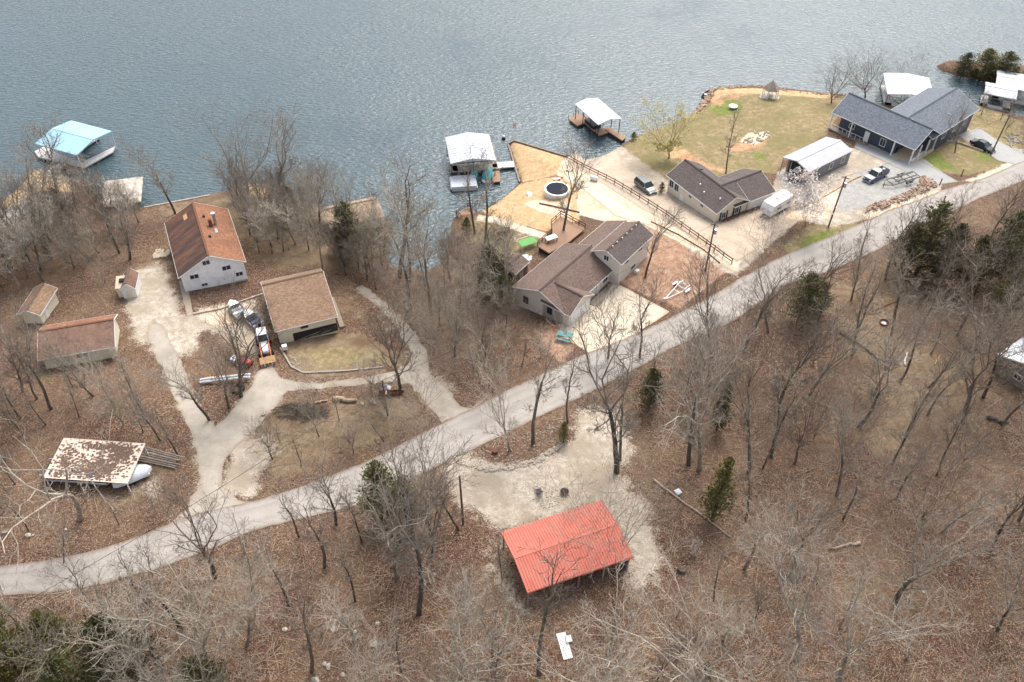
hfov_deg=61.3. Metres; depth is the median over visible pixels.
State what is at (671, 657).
bare tree
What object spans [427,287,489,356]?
bare tree
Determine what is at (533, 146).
seawall
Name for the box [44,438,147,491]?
carport
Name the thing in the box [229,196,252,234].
bare tree
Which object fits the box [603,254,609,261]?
window
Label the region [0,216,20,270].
bare tree
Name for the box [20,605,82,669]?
cedar
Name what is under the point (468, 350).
bare tree
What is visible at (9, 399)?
bare tree
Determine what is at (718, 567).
bare tree
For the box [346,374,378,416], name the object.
shrub
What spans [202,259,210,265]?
window
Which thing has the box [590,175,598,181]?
propane tank
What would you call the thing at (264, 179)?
shrub
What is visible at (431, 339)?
bare tree
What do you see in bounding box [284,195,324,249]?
bare tree
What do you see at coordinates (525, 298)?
window
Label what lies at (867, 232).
bare tree
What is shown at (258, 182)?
bare tree
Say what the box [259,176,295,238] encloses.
bare tree
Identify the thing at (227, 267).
window
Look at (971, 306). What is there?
bare tree
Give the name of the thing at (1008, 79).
boat dock
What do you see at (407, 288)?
shrub
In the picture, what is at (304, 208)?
bare tree
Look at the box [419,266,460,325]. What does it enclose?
bare tree
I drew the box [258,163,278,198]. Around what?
bare tree
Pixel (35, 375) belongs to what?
bare tree
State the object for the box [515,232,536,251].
garden canopy
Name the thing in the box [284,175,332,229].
bare tree
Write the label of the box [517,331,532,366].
bare tree
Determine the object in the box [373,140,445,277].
bare tree
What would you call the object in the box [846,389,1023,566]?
bare tree
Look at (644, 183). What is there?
suv
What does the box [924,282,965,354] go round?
bare tree
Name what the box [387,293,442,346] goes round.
shrub
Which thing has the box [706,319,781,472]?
bare tree
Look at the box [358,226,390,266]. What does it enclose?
bare tree
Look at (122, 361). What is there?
bare tree
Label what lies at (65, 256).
bare tree
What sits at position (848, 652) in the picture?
bare tree
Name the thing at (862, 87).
bare tree
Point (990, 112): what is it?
shrub
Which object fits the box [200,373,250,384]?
aluminium beams
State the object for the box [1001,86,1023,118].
shrub
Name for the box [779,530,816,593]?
bare tree
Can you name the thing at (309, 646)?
bare tree
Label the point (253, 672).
bare tree
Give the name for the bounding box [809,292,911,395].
bare tree
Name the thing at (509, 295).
bare tree
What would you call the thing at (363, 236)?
bare tree
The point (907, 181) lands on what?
boat trailer
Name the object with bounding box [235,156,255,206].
bare tree
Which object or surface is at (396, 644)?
bare tree
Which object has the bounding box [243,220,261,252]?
bare tree
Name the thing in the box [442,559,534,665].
bare tree
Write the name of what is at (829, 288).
bare tree
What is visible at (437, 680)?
bare tree
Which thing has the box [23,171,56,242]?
bare tree
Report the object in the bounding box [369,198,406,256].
bare tree
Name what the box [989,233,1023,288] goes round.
shrub
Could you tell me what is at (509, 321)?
shrub
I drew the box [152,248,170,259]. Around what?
covered stack
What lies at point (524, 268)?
shed
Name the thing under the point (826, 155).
metal garage
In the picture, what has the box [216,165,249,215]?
bare tree
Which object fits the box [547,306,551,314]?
window
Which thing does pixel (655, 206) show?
rail fence
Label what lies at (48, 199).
bare tree
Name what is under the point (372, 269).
bare tree
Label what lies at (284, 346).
meter box
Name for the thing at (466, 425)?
road
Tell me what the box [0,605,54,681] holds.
cedar
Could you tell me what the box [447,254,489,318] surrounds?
bare tree
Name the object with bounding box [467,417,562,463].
fallen leaves
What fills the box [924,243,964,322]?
bare tree
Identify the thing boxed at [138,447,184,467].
lumber stack
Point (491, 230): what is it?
bare tree
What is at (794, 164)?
open doorway
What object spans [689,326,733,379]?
bare tree
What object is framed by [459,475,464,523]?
wooden pole
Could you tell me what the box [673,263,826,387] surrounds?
bare tree
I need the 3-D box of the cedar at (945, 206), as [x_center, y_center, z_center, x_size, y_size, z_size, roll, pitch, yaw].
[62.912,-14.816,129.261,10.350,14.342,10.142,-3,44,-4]
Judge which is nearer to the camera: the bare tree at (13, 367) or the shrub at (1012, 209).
the bare tree at (13, 367)
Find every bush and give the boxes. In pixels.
[459,217,471,234]
[629,132,636,139]
[658,182,666,192]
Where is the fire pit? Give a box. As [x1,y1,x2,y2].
[560,488,568,494]
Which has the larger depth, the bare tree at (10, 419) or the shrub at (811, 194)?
the shrub at (811, 194)
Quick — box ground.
[0,60,1023,681]
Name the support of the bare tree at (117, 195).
on the ground
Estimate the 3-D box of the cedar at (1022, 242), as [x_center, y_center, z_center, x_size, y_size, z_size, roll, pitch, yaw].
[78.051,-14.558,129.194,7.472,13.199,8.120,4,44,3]
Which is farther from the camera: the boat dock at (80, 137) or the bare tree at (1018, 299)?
the boat dock at (80, 137)
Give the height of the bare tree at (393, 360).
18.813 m
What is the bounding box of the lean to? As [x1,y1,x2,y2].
[115,275,124,297]
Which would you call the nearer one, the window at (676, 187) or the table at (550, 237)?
the table at (550, 237)
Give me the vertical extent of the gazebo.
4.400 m
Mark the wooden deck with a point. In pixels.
(571, 232)
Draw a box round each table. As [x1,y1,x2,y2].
[544,234,557,242]
[555,330,573,342]
[729,103,737,108]
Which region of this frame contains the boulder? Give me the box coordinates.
[311,676,319,681]
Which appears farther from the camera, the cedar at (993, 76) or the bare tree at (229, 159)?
the cedar at (993, 76)
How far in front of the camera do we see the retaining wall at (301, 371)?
119.47 m
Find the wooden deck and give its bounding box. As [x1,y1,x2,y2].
[537,211,585,254]
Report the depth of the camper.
145.13 m
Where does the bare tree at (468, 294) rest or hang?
on the ground
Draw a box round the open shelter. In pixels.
[501,500,632,605]
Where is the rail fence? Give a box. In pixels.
[566,154,732,263]
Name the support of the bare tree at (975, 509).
on the ground
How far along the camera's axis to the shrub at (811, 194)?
138.57 m
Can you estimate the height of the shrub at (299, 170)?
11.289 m
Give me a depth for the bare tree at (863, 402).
103.01 m
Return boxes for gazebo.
[759,79,780,98]
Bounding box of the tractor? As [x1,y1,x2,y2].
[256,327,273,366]
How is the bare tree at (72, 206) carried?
on the ground
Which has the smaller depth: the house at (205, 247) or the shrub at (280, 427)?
the shrub at (280, 427)
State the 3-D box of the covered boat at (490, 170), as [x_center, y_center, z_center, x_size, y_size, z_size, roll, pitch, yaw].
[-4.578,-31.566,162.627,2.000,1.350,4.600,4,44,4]
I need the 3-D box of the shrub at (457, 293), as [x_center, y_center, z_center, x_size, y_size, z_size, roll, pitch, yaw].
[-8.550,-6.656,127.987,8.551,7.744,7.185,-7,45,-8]
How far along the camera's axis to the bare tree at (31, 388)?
109.14 m
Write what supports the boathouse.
on the lake water
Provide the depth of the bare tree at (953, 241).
123.53 m
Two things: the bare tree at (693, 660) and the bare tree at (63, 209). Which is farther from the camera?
the bare tree at (63, 209)
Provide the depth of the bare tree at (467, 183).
142.24 m
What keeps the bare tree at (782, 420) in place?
on the ground
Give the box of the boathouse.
[324,197,383,230]
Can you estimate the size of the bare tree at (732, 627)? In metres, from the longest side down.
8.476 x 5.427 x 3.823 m
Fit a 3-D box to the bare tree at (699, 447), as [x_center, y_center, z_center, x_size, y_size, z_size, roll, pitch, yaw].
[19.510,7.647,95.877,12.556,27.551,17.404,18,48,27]
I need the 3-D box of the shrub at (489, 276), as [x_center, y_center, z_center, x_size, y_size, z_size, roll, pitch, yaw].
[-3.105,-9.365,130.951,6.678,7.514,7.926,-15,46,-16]
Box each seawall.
[144,194,209,207]
[507,140,565,182]
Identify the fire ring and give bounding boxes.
[879,319,888,326]
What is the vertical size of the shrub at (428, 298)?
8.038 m
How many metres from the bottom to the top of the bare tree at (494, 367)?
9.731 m
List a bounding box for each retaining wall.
[193,293,262,314]
[279,347,383,373]
[539,203,579,212]
[816,175,861,200]
[947,140,983,151]
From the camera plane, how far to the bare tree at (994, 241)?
127.45 m
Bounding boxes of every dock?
[35,120,116,174]
[102,177,146,208]
[445,132,514,183]
[456,203,476,217]
[568,98,626,142]
[880,73,931,106]
[980,82,1017,112]
[990,70,1023,104]
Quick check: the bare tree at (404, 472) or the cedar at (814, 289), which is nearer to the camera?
the bare tree at (404, 472)
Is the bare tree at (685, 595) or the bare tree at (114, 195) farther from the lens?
the bare tree at (114, 195)
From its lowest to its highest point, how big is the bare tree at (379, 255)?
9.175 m
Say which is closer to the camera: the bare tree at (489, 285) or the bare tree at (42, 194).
the bare tree at (489, 285)
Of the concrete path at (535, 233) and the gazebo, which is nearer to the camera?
the concrete path at (535, 233)
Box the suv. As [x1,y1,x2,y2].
[634,174,656,195]
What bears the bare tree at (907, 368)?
on the ground
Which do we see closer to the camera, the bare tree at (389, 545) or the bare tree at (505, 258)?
the bare tree at (389, 545)
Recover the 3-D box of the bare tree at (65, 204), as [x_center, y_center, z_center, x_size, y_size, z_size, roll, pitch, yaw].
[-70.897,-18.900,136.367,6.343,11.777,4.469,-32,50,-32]
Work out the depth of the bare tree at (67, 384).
107.89 m
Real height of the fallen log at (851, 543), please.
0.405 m
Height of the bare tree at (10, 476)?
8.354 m
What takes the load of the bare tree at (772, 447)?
on the ground
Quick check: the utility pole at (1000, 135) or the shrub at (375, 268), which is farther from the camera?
the utility pole at (1000, 135)
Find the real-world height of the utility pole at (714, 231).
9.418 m
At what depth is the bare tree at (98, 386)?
106.72 m
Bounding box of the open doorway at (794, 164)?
[787,160,810,179]
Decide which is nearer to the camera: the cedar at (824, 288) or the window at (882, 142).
the cedar at (824, 288)
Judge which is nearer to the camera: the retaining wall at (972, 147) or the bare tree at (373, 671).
the bare tree at (373, 671)
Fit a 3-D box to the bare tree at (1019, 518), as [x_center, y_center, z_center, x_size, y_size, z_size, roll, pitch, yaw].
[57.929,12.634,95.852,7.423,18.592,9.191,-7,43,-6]
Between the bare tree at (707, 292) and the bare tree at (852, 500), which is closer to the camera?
the bare tree at (852, 500)
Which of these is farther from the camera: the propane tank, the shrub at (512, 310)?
the propane tank
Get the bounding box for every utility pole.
[381,380,388,415]
[704,223,717,270]
[827,176,848,227]
[990,114,1009,154]
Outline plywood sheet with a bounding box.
[556,632,571,659]
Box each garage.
[260,268,344,343]
[779,137,852,184]
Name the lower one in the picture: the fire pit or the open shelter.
the open shelter
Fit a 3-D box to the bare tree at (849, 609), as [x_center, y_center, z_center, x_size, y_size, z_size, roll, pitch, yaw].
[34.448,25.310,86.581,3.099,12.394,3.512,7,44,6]
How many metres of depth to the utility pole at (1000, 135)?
159.62 m
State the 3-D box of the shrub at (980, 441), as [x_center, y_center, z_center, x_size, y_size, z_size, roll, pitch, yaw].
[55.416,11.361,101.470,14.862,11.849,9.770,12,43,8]
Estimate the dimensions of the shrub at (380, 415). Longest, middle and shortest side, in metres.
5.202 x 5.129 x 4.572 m
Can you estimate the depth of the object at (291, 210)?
140.45 m
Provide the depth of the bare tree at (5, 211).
134.34 m
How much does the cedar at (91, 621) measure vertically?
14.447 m
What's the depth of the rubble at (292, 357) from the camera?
120.83 m
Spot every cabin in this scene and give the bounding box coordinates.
[37,314,119,368]
[995,338,1023,389]
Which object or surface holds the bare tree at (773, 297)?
on the ground
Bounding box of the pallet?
[259,355,275,365]
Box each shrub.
[0,219,26,279]
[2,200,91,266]
[18,197,86,243]
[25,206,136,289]
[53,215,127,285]
[57,171,109,215]
[58,173,139,230]
[69,173,113,210]
[101,180,163,228]
[131,482,169,521]
[203,148,262,196]
[212,176,251,211]
[222,174,261,207]
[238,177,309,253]
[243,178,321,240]
[243,406,286,448]
[244,165,313,232]
[245,161,280,198]
[264,416,303,455]
[267,149,322,195]
[273,157,334,218]
[277,354,337,406]
[286,205,328,247]
[287,385,320,419]
[314,407,362,449]
[336,399,373,449]
[338,228,395,276]
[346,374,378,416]
[361,388,392,419]
[363,220,415,267]
[365,254,423,303]
[368,248,434,327]
[369,383,419,429]
[379,398,409,428]
[387,287,427,323]
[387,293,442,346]
[400,293,449,333]
[402,270,449,326]
[403,353,462,410]
[404,239,431,272]
[404,393,435,423]
[411,260,494,327]
[416,246,484,296]
[423,227,453,272]
[424,331,483,375]
[425,292,480,345]
[426,225,508,285]
[429,275,480,308]
[442,223,502,290]
[453,222,518,279]
[465,214,508,256]
[467,258,513,293]
[476,287,532,349]
[491,290,529,335]
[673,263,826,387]
[728,202,804,252]
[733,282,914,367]
[765,237,779,249]
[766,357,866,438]
[777,229,792,245]
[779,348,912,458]
[781,166,841,229]
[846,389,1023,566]
[849,427,937,515]
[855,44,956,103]
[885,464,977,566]
[896,207,997,289]
[916,393,1023,468]
[955,295,1023,387]
[979,102,999,119]
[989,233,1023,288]
[990,263,1023,332]
[991,186,1023,245]
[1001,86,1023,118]
[1004,107,1023,134]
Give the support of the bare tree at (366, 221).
on the ground
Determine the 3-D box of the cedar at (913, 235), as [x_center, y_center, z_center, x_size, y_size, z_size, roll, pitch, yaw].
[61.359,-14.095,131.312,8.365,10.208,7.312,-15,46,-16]
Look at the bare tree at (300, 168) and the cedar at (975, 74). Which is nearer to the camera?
the bare tree at (300, 168)
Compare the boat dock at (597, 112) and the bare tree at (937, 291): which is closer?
the bare tree at (937, 291)
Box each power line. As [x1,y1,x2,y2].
[2,381,380,614]
[384,226,709,379]
[718,176,845,222]
[848,115,1008,175]
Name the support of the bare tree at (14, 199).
on the ground
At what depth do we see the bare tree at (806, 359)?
105.86 m
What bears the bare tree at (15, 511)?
on the ground
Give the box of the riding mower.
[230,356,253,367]
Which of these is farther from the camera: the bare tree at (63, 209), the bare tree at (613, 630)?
the bare tree at (63, 209)
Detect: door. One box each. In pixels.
[44,308,49,317]
[126,290,133,297]
[520,268,523,278]
[570,298,589,324]
[749,195,769,208]
[863,131,869,141]
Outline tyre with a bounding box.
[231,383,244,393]
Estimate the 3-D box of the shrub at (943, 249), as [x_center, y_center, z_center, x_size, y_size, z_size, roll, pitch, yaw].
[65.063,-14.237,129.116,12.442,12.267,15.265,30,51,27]
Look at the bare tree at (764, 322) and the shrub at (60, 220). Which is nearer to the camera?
the bare tree at (764, 322)
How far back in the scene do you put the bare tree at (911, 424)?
101.28 m
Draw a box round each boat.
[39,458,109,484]
[112,464,151,487]
[228,299,244,318]
[244,309,263,328]
[449,175,477,191]
[470,168,477,180]
[482,166,492,182]
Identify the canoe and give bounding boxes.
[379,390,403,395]
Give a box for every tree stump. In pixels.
[492,448,497,454]
[677,565,685,574]
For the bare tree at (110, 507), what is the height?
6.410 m
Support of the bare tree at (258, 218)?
on the ground
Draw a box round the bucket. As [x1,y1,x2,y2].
[674,488,681,495]
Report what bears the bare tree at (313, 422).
on the ground
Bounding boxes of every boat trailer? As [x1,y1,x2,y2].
[663,280,689,299]
[883,171,920,186]
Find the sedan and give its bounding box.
[969,138,996,152]
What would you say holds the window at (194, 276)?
in the house at (205, 247)
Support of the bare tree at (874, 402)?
on the ground
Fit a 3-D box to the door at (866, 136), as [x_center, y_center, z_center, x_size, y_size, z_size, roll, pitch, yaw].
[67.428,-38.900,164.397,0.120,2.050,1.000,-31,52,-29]
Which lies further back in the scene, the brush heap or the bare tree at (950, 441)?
the brush heap
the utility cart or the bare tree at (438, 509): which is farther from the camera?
the utility cart
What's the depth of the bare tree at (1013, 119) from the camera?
169.80 m
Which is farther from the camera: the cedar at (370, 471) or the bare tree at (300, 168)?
the bare tree at (300, 168)
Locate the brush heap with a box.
[270,401,329,422]
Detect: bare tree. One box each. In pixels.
[0,134,69,260]
[0,161,30,233]
[0,168,37,256]
[0,175,29,264]
[0,193,51,269]
[0,214,23,289]
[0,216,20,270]
[0,219,51,281]
[0,288,52,409]
[0,315,48,391]
[0,350,21,419]
[0,373,23,434]
[0,397,144,607]
[0,443,22,484]
[0,482,28,530]
[0,556,23,629]
[0,598,81,681]
[1,213,38,254]
[1,325,43,399]
[2,177,42,203]
[2,215,41,277]
[2,223,30,262]
[9,511,96,608]
[10,379,45,425]
[11,110,75,206]
[13,180,68,262]
[14,159,68,223]
[15,181,51,229]
[16,314,94,396]
[22,209,95,260]
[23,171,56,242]
[24,185,70,222]
[34,323,72,387]
[36,214,86,268]
[37,163,81,220]
[37,187,76,251]
[42,548,213,681]
[46,200,80,231]
[50,508,75,562]
[52,150,81,211]
[54,169,94,233]
[56,192,83,226]
[57,153,125,226]
[59,212,98,253]
[59,371,79,417]
[59,632,99,676]
[62,335,115,415]
[64,181,120,253]
[65,151,108,211]
[69,558,134,647]
[74,527,266,674]
[78,376,124,425]
[81,191,113,236]
[88,186,143,259]
[89,171,137,237]
[89,608,168,681]
[101,491,119,525]
[104,337,131,388]
[105,179,127,215]
[105,367,160,441]
[107,539,150,608]
[109,176,141,222]
[109,445,264,578]
[109,594,234,681]
[110,355,142,405]
[111,530,200,632]
[112,134,177,214]
[118,378,150,432]
[130,394,179,454]
[131,348,210,420]
[144,656,233,681]
[164,91,305,191]
[189,518,293,647]
[195,325,242,408]
[198,273,293,397]
[207,159,233,201]
[215,508,261,593]
[216,146,240,195]
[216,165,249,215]
[222,174,248,226]
[227,187,263,241]
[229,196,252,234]
[230,654,265,681]
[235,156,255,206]
[236,164,264,217]
[237,193,280,246]
[238,166,284,231]
[239,185,266,226]
[239,205,279,252]
[241,410,281,459]
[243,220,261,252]
[243,525,289,606]
[248,168,269,196]
[250,182,276,200]
[251,171,266,199]
[254,105,307,192]
[256,192,299,244]
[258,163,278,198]
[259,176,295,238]
[265,196,289,251]
[265,472,300,537]
[266,189,277,226]
[271,150,293,189]
[273,565,339,672]
[278,181,305,221]
[281,476,334,567]
[283,168,313,227]
[284,155,342,269]
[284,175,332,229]
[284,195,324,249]
[284,442,353,525]
[285,429,301,465]
[287,401,323,436]
[290,167,316,214]
[292,194,316,236]
[293,580,365,650]
[301,151,339,221]
[302,160,363,244]
[304,213,322,240]
[310,211,349,274]
[314,216,347,267]
[321,192,360,234]
[321,219,347,257]
[324,526,356,601]
[328,383,339,420]
[332,479,365,542]
[333,609,420,681]
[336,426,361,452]
[341,223,397,279]
[342,211,377,273]
[343,228,378,269]
[343,351,383,395]
[344,201,374,242]
[344,422,484,569]
[344,468,433,579]
[349,201,386,254]
[351,288,428,388]
[355,374,392,408]
[356,197,384,260]
[358,182,384,229]
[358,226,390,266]
[363,154,425,281]
[363,407,383,441]
[366,251,376,289]
[366,413,471,615]
[368,239,390,278]
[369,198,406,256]
[370,211,421,308]
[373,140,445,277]
[374,187,450,314]
[377,254,392,308]
[378,603,406,675]
[387,435,420,527]
[393,223,430,285]
[398,639,467,681]
[404,290,445,353]
[405,442,459,556]
[405,565,552,681]
[410,221,463,280]
[410,455,464,530]
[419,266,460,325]
[427,237,445,264]
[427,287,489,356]
[433,543,485,617]
[434,563,492,651]
[436,221,463,274]
[438,254,451,292]
[441,283,472,329]
[442,316,537,398]
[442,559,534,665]
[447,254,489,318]
[455,142,485,234]
[457,254,468,306]
[460,334,473,372]
[463,297,505,344]
[463,315,518,451]
[469,298,515,355]
[471,343,483,393]
[472,202,533,294]
[473,209,515,252]
[474,141,506,241]
[476,264,485,296]
[479,632,512,681]
[482,274,505,314]
[486,525,510,579]
[489,273,533,327]
[498,213,522,274]
[500,539,676,681]
[502,328,511,362]
[506,441,691,610]
[510,655,604,681]
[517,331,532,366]
[517,536,588,677]
[519,330,571,444]
[529,320,549,357]
[544,300,676,473]
[553,126,601,230]
[558,343,587,423]
[565,540,785,681]
[580,280,633,358]
[596,601,631,659]
[607,352,639,460]
[619,264,677,357]
[627,93,705,158]
[637,303,760,471]
[639,203,688,277]
[644,614,689,681]
[647,331,667,400]
[661,285,747,465]
[661,598,743,666]
[673,233,725,358]
[673,310,730,399]
[676,567,697,616]
[681,529,704,556]
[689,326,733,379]
[690,344,758,438]
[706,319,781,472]
[706,531,736,601]
[712,603,760,641]
[715,348,742,414]
[721,108,742,173]
[729,487,809,569]
[731,238,793,332]
[732,433,774,518]
[735,642,763,680]
[738,470,856,681]
[741,557,789,618]
[743,256,821,348]
[761,407,793,468]
[762,351,799,428]
[764,364,837,465]
[768,293,854,405]
[768,367,824,458]
[778,468,880,558]
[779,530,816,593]
[781,640,821,681]
[790,523,973,681]
[804,379,873,496]
[806,55,876,102]
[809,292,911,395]
[814,222,871,288]
[816,37,894,96]
[817,260,845,323]
[829,568,979,659]
[838,551,885,627]
[842,450,876,519]
[843,237,884,300]
[847,258,900,357]
[850,247,890,328]
[851,293,952,396]
[851,313,934,428]
[853,203,880,278]
[864,216,938,334]
[864,472,1020,617]
[884,183,946,279]
[885,278,1023,412]
[887,368,952,463]
[890,418,955,498]
[899,295,950,381]
[905,346,962,433]
[921,219,982,301]
[923,180,984,281]
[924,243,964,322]
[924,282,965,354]
[926,331,993,415]
[928,316,1004,387]
[936,380,993,475]
[939,641,1022,681]
[940,242,1000,308]
[941,466,1022,533]
[944,92,984,152]
[948,221,1023,341]
[954,291,1020,363]
[959,524,1010,582]
[971,281,1023,398]
[972,501,1023,632]
[973,215,1022,297]
[978,86,991,114]
[980,176,1023,227]
[980,222,1013,277]
[983,470,1023,551]
[990,173,1023,238]
[990,254,1023,323]
[996,96,1012,119]
[996,370,1023,426]
[1005,105,1022,130]
[1006,611,1023,681]
[1007,401,1023,522]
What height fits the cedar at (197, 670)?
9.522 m
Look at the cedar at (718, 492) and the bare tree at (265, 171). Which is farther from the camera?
the bare tree at (265, 171)
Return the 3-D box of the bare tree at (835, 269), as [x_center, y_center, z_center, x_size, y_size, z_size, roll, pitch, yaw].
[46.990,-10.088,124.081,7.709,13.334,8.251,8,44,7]
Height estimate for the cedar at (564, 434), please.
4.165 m
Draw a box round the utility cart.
[788,167,801,182]
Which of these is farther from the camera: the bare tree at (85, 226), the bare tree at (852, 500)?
the bare tree at (85, 226)
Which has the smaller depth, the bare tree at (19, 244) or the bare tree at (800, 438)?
the bare tree at (800, 438)
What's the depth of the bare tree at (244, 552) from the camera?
86.50 m
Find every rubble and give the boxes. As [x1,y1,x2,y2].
[38,169,78,182]
[289,353,300,368]
[452,437,568,471]
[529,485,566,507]
[696,87,716,113]
[717,85,844,96]
[743,130,769,144]
[865,175,937,212]
[1003,134,1022,147]
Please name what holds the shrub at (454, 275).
on the ground
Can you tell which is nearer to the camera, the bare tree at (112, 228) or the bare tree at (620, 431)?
the bare tree at (620, 431)
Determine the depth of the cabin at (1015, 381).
115.25 m
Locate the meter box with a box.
[282,344,287,350]
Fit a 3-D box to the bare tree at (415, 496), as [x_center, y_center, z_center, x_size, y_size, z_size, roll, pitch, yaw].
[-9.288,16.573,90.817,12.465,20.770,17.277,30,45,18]
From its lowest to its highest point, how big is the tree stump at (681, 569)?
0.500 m
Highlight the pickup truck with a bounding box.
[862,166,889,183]
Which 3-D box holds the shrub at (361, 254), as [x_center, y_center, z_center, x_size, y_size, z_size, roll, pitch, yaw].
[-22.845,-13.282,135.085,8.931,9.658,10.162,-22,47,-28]
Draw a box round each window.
[189,273,199,279]
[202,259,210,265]
[221,264,230,270]
[235,271,243,276]
[523,295,528,303]
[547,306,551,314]
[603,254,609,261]
[669,179,673,188]
[674,183,678,192]
[879,138,886,146]
[1013,372,1022,381]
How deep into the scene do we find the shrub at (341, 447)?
107.59 m
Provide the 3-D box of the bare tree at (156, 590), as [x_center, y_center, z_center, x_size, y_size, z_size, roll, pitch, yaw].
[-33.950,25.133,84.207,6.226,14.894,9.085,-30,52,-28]
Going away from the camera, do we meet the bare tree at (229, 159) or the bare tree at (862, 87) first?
the bare tree at (229, 159)
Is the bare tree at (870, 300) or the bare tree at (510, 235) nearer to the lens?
the bare tree at (870, 300)
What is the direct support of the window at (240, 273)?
in the house at (205, 247)
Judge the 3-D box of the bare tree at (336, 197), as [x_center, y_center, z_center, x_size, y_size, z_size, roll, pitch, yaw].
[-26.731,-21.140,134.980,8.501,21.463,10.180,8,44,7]
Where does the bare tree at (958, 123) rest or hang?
on the ground
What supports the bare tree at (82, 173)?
on the ground
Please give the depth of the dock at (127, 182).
154.04 m
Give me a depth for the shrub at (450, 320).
121.58 m
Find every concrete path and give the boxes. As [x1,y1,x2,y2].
[179,280,192,316]
[477,215,546,237]
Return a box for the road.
[0,161,1023,595]
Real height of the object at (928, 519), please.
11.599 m
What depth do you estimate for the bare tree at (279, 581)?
85.59 m
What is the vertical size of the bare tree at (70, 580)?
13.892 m
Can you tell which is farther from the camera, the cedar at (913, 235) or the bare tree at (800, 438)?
the cedar at (913, 235)
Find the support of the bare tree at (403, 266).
on the ground
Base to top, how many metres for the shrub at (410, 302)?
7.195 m
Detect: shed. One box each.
[16,283,58,323]
[119,267,141,297]
[501,254,529,283]
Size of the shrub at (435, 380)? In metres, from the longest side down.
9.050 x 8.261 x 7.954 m
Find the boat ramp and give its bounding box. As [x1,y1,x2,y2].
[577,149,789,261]
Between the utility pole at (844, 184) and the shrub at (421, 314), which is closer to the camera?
the shrub at (421, 314)
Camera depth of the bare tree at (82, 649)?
78.22 m
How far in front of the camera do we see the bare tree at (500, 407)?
100.34 m
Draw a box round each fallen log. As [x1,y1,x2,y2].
[333,396,356,402]
[653,478,730,536]
[829,541,860,548]
[840,332,879,358]
[986,415,1008,423]
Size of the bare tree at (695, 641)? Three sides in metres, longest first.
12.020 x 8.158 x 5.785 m
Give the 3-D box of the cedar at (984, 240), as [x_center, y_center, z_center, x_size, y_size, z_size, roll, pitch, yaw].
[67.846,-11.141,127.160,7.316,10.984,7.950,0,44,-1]
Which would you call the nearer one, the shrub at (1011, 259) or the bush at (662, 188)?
the shrub at (1011, 259)
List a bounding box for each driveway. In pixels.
[146,285,485,520]
[558,283,668,351]
[563,168,727,266]
[855,142,957,183]
[959,128,1023,163]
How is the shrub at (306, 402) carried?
on the ground
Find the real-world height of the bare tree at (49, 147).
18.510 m
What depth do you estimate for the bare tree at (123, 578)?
85.28 m
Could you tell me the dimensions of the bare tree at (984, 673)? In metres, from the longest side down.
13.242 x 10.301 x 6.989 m
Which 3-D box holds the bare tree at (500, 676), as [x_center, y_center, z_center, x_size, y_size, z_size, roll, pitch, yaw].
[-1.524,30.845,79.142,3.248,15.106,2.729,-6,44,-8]
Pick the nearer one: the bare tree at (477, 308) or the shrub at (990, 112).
the bare tree at (477, 308)
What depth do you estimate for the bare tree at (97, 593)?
81.48 m
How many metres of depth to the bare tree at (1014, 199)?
137.25 m
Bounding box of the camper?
[760,189,794,217]
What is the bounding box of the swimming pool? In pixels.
[544,181,569,199]
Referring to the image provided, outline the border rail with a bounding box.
[651,221,719,262]
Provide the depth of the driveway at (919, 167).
158.69 m
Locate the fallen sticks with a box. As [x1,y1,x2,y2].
[0,289,1023,681]
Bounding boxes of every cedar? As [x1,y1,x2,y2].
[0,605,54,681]
[0,649,34,681]
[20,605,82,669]
[23,638,117,681]
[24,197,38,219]
[48,189,63,207]
[67,605,174,681]
[164,647,235,681]
[277,184,300,222]
[321,200,365,260]
[348,459,401,527]
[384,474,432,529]
[466,244,515,296]
[484,272,520,310]
[556,421,569,442]
[629,365,667,415]
[694,455,738,524]
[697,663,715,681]
[711,382,734,430]
[775,270,832,332]
[808,280,834,318]
[879,220,933,273]
[886,198,962,278]
[926,221,974,282]
[938,232,1000,295]
[951,52,979,78]
[966,48,1002,79]
[969,68,979,79]
[976,209,1023,285]
[979,50,1023,79]
[981,65,1001,82]
[985,268,1023,318]
[1007,232,1023,269]
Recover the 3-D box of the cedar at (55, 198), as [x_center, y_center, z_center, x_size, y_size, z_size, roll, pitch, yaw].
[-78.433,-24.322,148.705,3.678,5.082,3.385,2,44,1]
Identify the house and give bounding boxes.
[164,202,247,291]
[511,220,653,325]
[666,159,775,221]
[827,87,979,163]
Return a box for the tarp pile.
[523,254,531,260]
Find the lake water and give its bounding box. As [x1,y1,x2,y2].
[0,0,1023,269]
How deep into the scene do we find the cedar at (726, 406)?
107.92 m
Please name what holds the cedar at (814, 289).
on the ground
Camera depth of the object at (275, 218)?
137.49 m
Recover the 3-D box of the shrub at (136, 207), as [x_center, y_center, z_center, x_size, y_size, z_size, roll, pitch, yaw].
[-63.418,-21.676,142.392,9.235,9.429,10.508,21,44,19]

